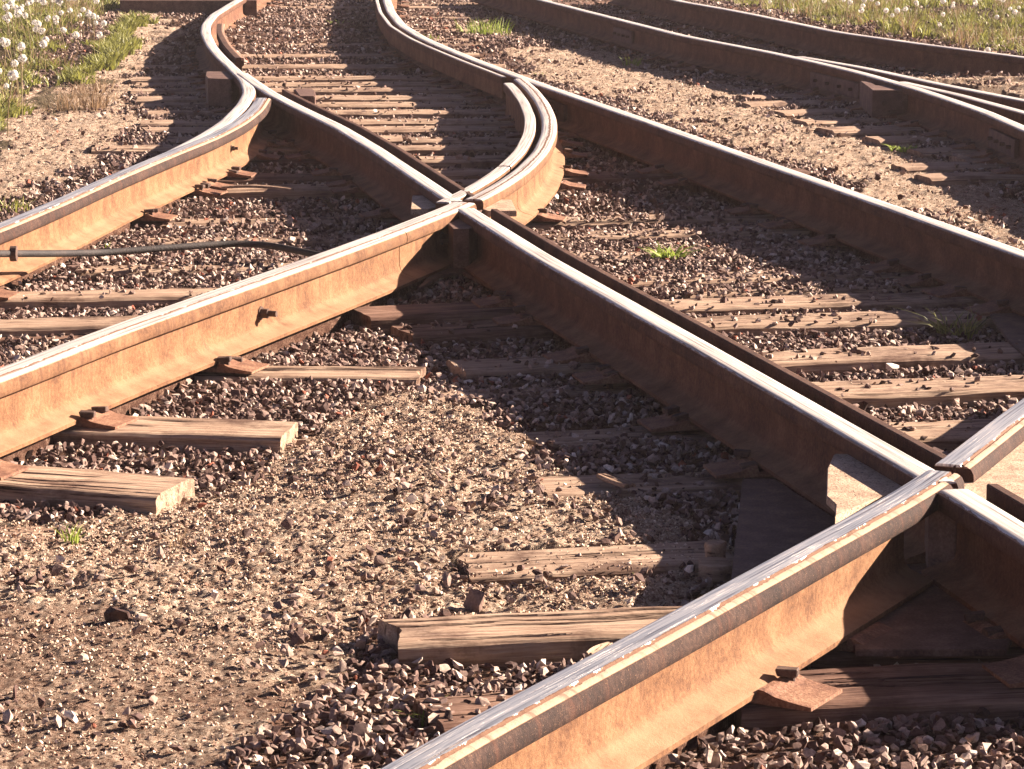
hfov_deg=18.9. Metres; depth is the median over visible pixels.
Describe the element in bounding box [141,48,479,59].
railway sleeper
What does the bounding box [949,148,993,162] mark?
railway sleeper
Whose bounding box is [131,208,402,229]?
railway sleeper
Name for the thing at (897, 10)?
dandelion
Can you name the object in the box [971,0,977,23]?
dandelion
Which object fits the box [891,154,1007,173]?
railway sleeper
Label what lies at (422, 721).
weed
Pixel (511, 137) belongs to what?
railway sleeper
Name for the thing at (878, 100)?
steel block
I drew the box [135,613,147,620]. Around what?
rock
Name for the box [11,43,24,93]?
dandelion
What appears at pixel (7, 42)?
dandelion
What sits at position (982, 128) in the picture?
rail
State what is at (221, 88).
steel block
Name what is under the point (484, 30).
grass tuft
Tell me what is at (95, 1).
dandelion
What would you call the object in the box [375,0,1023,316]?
rail
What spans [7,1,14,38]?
dandelion
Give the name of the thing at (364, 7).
railway sleeper
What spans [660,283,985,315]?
railway sleeper
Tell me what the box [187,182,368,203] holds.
railway sleeper
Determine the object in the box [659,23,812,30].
railway sleeper
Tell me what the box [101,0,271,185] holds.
rail
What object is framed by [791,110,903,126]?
railway sleeper
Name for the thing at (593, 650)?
rock
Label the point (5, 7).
dandelion
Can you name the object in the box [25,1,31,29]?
dandelion
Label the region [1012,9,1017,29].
dandelion
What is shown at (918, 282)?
railway sleeper
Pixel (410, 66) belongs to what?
railway sleeper
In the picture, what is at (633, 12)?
railway sleeper
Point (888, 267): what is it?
railway sleeper
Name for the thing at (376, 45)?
railway sleeper
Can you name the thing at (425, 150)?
railway sleeper
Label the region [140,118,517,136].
railway sleeper
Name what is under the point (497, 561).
railway sleeper
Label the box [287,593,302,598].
rock
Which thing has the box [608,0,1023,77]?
rail
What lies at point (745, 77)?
railway sleeper
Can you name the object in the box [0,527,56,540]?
railway sleeper
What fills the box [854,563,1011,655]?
steel plate
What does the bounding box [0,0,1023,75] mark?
gravel
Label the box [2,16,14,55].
dandelion
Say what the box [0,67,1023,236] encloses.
gravel
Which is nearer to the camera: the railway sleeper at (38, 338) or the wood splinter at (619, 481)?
the wood splinter at (619, 481)
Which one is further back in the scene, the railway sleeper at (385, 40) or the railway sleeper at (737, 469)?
the railway sleeper at (385, 40)
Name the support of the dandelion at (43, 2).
on the ground at (10, 664)
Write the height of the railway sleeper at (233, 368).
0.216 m
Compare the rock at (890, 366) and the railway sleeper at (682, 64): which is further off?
the railway sleeper at (682, 64)
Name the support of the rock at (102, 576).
on the ground at (10, 664)
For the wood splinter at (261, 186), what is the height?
0.024 m
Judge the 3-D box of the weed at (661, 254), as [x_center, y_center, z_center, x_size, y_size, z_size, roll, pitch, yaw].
[0.612,-0.494,11.659,0.263,0.068,0.246,5,11,28]
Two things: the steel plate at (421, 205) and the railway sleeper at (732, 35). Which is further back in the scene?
the railway sleeper at (732, 35)
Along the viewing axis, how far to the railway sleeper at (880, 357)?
9.31 m
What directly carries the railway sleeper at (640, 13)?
on the ground at (10, 664)
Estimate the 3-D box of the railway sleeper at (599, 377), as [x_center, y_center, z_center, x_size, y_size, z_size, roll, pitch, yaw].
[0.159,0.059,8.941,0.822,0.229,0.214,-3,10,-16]
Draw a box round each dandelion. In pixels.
[0,37,18,99]
[2,4,15,47]
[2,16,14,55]
[3,38,10,85]
[3,83,9,107]
[4,12,17,42]
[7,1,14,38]
[7,69,18,135]
[10,59,19,106]
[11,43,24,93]
[14,9,26,46]
[17,6,23,33]
[18,54,25,120]
[22,13,30,51]
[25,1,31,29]
[31,25,37,41]
[34,20,41,49]
[39,0,46,20]
[39,40,46,70]
[41,36,48,69]
[52,15,66,56]
[56,0,62,27]
[67,8,72,25]
[72,31,79,46]
[85,11,91,31]
[90,13,95,52]
[93,0,104,34]
[96,31,102,54]
[101,20,106,41]
[858,7,863,20]
[882,8,888,32]
[891,8,899,30]
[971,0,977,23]
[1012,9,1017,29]
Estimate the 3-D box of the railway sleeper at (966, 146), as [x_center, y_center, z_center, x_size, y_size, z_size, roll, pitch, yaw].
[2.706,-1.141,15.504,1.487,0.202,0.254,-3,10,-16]
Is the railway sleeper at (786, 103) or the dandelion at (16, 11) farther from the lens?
the dandelion at (16, 11)
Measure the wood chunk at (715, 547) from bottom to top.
0.050 m
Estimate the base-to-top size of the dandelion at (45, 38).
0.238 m
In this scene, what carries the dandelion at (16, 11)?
on the ground at (10, 664)
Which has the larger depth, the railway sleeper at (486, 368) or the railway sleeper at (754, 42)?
the railway sleeper at (754, 42)
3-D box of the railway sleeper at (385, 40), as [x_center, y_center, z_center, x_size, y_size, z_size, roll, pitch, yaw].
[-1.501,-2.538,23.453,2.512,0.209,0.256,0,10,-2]
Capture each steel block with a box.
[205,71,237,105]
[859,81,907,116]
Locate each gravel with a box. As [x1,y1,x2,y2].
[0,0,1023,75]
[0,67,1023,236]
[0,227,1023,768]
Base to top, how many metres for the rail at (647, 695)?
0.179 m
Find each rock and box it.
[93,574,105,580]
[104,606,130,621]
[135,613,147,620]
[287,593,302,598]
[463,589,484,612]
[808,330,817,333]
[886,363,898,370]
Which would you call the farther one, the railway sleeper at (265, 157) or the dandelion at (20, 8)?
the dandelion at (20, 8)
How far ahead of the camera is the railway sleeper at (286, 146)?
15.41 m
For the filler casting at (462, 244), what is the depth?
11.08 m
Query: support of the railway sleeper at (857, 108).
on the ground at (10, 664)
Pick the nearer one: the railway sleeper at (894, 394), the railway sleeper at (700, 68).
the railway sleeper at (894, 394)
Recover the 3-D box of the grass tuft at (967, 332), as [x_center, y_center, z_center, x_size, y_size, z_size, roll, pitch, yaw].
[1.392,-0.193,9.876,0.386,0.104,0.302,-3,11,-17]
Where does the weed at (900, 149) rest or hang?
on the ground at (10, 664)
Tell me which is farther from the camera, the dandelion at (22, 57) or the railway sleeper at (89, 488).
the dandelion at (22, 57)
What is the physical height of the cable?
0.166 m
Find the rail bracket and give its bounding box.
[294,89,315,103]
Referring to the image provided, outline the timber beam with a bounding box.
[120,0,256,17]
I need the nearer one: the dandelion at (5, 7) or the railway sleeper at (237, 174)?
the railway sleeper at (237, 174)
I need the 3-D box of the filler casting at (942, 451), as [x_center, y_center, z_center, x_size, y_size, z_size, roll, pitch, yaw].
[0.968,0.208,6.872,0.197,0.030,0.552,-2,10,-14]
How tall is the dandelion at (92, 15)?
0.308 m
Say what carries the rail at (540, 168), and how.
on the railway sleeper at (485, 161)
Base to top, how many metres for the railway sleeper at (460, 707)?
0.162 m
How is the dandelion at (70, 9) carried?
on the ground at (10, 664)
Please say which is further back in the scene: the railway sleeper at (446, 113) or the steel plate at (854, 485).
the railway sleeper at (446, 113)
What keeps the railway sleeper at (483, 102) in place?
on the ground at (10, 664)
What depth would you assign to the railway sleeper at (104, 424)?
8.14 m
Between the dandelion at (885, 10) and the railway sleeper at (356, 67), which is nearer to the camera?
the railway sleeper at (356, 67)
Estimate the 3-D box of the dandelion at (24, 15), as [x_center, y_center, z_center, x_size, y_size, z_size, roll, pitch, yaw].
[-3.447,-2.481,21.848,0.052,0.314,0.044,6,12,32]
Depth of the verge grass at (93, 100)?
18.72 m
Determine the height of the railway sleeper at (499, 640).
0.161 m
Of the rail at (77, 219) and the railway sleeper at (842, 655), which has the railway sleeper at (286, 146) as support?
the rail at (77, 219)
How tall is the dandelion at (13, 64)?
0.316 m
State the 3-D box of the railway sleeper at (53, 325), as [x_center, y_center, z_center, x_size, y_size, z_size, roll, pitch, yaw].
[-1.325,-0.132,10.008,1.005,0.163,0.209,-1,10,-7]
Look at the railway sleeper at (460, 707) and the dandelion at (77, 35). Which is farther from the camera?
the dandelion at (77, 35)
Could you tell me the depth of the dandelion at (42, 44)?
20.68 m
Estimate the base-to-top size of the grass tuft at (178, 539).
0.036 m
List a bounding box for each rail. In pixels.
[0,98,273,285]
[0,230,416,456]
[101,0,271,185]
[237,73,473,221]
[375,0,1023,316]
[381,470,964,768]
[385,202,476,281]
[436,166,532,224]
[458,208,963,563]
[472,0,1023,173]
[498,79,564,217]
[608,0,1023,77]
[796,56,1023,124]
[921,484,1023,648]
[933,398,1023,482]
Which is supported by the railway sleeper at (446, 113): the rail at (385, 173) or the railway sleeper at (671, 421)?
the rail at (385, 173)
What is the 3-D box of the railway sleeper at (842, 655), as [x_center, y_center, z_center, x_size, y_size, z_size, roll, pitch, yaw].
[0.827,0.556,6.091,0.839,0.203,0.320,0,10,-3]
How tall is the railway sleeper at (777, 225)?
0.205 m
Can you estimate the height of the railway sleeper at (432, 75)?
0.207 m
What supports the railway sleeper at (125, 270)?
on the ground at (10, 664)
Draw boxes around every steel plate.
[411,195,435,214]
[416,266,491,292]
[483,200,516,216]
[731,479,834,579]
[826,454,901,523]
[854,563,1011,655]
[964,442,1023,521]
[989,313,1023,355]
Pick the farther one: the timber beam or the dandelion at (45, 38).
the timber beam
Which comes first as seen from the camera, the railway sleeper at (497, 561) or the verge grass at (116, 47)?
the railway sleeper at (497, 561)
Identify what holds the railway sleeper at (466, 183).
on the ground at (10, 664)
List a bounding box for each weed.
[54,522,88,544]
[397,695,447,726]
[621,56,644,65]
[638,241,706,260]
[884,144,916,152]
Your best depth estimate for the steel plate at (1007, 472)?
6.80 m
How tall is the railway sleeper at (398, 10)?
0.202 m
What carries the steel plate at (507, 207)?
on the rail at (497, 184)
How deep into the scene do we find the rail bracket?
17.60 m
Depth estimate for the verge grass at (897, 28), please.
25.72 m
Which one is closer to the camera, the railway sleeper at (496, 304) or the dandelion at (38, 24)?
the railway sleeper at (496, 304)
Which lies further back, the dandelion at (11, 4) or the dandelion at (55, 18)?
the dandelion at (11, 4)
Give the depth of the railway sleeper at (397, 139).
15.94 m
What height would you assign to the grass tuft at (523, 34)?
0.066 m
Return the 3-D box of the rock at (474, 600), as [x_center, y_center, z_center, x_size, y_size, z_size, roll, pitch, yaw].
[-0.079,0.462,6.486,0.025,0.062,0.050,-8,13,-37]
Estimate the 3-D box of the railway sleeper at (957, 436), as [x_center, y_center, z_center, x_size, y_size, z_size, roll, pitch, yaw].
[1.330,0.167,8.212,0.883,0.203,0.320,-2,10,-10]
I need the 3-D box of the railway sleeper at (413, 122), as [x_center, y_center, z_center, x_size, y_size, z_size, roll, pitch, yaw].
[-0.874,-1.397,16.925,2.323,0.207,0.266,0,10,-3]
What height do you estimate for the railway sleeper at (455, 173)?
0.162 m
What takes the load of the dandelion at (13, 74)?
on the ground at (10, 664)
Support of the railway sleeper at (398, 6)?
on the ground at (10, 664)
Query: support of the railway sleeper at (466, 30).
on the ground at (10, 664)
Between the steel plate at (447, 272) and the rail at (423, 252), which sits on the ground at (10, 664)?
the steel plate at (447, 272)
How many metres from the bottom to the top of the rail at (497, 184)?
0.179 m
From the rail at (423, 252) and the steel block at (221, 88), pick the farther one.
the steel block at (221, 88)
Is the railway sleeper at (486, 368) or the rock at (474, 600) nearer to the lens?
the rock at (474, 600)
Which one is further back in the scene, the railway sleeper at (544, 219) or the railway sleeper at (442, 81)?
the railway sleeper at (442, 81)
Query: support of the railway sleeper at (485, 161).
on the ground at (10, 664)
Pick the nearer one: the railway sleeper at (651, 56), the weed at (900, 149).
the weed at (900, 149)
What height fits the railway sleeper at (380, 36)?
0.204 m
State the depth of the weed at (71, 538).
7.04 m
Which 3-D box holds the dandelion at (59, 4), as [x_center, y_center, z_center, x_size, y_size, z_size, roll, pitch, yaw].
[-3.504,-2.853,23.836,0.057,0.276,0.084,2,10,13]
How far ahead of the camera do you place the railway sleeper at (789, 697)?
5.63 m
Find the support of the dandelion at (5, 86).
on the ground at (10, 664)
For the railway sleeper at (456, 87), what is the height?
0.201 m
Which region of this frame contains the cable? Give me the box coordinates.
[0,240,321,260]
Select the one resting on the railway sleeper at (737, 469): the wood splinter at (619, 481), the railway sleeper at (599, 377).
the wood splinter at (619, 481)
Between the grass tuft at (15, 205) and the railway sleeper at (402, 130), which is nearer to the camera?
the grass tuft at (15, 205)
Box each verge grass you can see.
[0,0,122,112]
[0,0,162,130]
[711,0,1023,54]
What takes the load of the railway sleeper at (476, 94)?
on the ground at (10, 664)
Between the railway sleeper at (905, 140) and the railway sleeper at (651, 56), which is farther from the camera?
the railway sleeper at (651, 56)
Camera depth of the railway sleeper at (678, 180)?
13.95 m
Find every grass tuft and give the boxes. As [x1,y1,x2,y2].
[0,193,42,212]
[150,529,189,546]
[454,16,516,34]
[493,31,548,38]
[895,304,999,341]
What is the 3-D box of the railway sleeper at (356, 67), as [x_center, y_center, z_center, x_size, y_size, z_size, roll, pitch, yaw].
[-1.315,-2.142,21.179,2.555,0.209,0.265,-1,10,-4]
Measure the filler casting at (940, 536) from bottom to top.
0.140 m
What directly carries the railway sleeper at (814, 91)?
on the ground at (10, 664)
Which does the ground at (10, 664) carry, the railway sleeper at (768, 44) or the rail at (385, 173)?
the railway sleeper at (768, 44)
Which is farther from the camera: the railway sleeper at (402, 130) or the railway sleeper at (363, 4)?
the railway sleeper at (363, 4)
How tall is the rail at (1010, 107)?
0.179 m
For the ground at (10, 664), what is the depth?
6.99 m
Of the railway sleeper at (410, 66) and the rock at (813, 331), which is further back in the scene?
the railway sleeper at (410, 66)
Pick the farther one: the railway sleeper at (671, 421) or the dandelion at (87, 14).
the dandelion at (87, 14)
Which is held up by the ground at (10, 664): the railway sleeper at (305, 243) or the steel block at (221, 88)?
the railway sleeper at (305, 243)
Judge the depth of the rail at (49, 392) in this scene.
8.99 m
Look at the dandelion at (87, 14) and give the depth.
22.65 m
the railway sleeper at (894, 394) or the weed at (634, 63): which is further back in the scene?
the weed at (634, 63)
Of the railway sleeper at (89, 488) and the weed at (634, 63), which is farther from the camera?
the weed at (634, 63)
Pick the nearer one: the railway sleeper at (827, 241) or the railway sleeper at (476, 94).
the railway sleeper at (827, 241)
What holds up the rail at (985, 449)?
on the railway sleeper at (957, 436)
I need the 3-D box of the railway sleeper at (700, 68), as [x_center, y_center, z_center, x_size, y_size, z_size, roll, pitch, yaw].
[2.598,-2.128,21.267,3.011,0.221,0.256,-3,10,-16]
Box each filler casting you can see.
[448,219,477,268]
[925,510,956,567]
[933,447,949,455]
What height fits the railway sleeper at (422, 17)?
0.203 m
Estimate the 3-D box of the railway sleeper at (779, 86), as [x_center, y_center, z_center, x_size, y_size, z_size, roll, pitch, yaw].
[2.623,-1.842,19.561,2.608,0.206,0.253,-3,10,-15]
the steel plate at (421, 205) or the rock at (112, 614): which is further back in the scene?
the steel plate at (421, 205)
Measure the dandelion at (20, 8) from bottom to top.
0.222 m
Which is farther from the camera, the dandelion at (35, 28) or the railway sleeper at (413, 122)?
the dandelion at (35, 28)
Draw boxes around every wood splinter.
[221,184,293,191]
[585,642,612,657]
[596,473,635,487]
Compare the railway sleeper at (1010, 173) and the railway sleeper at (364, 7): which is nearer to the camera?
the railway sleeper at (1010, 173)
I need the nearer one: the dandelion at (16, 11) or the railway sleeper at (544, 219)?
the railway sleeper at (544, 219)
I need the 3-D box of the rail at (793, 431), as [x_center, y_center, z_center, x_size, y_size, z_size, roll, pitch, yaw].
[0.382,-0.137,9.020,0.207,0.179,5.043,-2,10,-12]
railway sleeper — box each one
[0,288,217,311]
[0,316,137,336]
[0,335,82,345]
[0,459,194,513]
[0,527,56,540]
[53,406,297,455]
[78,261,292,278]
[91,139,299,155]
[131,69,531,83]
[131,81,469,95]
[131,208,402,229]
[134,58,505,70]
[134,77,452,88]
[136,89,483,104]
[140,96,501,109]
[140,115,511,126]
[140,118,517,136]
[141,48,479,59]
[144,234,368,248]
[148,104,505,118]
[166,130,402,144]
[179,52,484,60]
[182,63,513,73]
[186,38,477,48]
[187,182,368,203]
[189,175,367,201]
[194,40,468,48]
[195,356,425,388]
[217,166,341,184]
[231,34,476,42]
[236,25,475,33]
[245,149,323,167]
[246,20,476,28]
[257,12,479,20]
[259,9,479,15]
[266,3,408,10]
[267,2,479,9]
[272,0,477,5]
[349,290,514,331]
[378,606,681,670]
[390,304,553,345]
[396,136,582,155]
[408,130,577,144]
[412,690,522,734]
[414,148,586,168]
[426,364,640,403]
[435,168,493,179]
[446,346,602,383]
[452,179,479,187]
[457,541,733,586]
[477,164,810,185]
[513,404,714,450]
[525,202,773,230]
[538,449,786,498]
[541,217,809,244]
[559,172,697,196]
[560,1,703,5]
[571,234,851,262]
[592,5,627,11]
[598,37,1021,50]
[605,10,638,16]
[620,258,914,290]
[629,11,644,16]
[638,50,1014,63]
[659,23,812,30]
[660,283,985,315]
[663,56,854,70]
[678,273,944,298]
[679,61,878,74]
[691,299,1012,337]
[703,32,746,40]
[707,72,933,83]
[727,83,792,92]
[734,654,1023,731]
[735,94,851,108]
[736,87,822,101]
[755,41,782,49]
[756,342,1023,375]
[768,104,864,118]
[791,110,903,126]
[811,610,1023,669]
[812,375,1023,410]
[815,119,930,137]
[862,129,958,146]
[886,419,993,450]
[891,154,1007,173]
[907,138,978,158]
[914,162,1023,185]
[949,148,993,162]
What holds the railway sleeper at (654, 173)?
on the ground at (10, 664)
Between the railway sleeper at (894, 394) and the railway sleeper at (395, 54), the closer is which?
the railway sleeper at (894, 394)
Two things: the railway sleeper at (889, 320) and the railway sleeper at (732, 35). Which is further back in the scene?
the railway sleeper at (732, 35)
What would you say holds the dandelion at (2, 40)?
on the ground at (10, 664)
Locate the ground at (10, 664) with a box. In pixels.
[0,0,1023,768]
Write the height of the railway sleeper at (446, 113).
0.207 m
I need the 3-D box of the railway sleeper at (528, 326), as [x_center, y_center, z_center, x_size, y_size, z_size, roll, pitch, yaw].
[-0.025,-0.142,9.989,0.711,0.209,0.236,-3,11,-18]
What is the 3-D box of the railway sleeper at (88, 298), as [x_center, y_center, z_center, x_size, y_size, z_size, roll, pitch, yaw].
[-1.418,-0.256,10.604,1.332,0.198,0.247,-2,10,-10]
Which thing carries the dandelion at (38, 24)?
on the ground at (10, 664)
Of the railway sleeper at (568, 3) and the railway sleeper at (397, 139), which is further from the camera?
the railway sleeper at (568, 3)
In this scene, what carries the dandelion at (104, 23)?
on the ground at (10, 664)
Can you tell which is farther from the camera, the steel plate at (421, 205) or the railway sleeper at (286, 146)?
the railway sleeper at (286, 146)
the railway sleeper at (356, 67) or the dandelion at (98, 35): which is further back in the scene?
the dandelion at (98, 35)
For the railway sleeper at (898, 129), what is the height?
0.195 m
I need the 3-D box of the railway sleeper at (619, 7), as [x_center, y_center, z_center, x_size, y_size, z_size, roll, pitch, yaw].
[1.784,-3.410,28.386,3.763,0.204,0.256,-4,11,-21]
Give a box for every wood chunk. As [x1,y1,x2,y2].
[698,557,731,582]
[704,539,726,557]
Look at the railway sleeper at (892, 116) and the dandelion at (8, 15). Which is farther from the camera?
the dandelion at (8, 15)
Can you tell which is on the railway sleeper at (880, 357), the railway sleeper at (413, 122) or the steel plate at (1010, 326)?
the steel plate at (1010, 326)
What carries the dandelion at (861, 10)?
on the ground at (10, 664)
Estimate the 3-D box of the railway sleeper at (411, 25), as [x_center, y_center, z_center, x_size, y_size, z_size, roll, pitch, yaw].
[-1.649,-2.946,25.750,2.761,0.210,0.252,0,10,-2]
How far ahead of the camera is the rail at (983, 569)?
6.27 m
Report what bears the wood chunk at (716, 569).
on the ground at (10, 664)

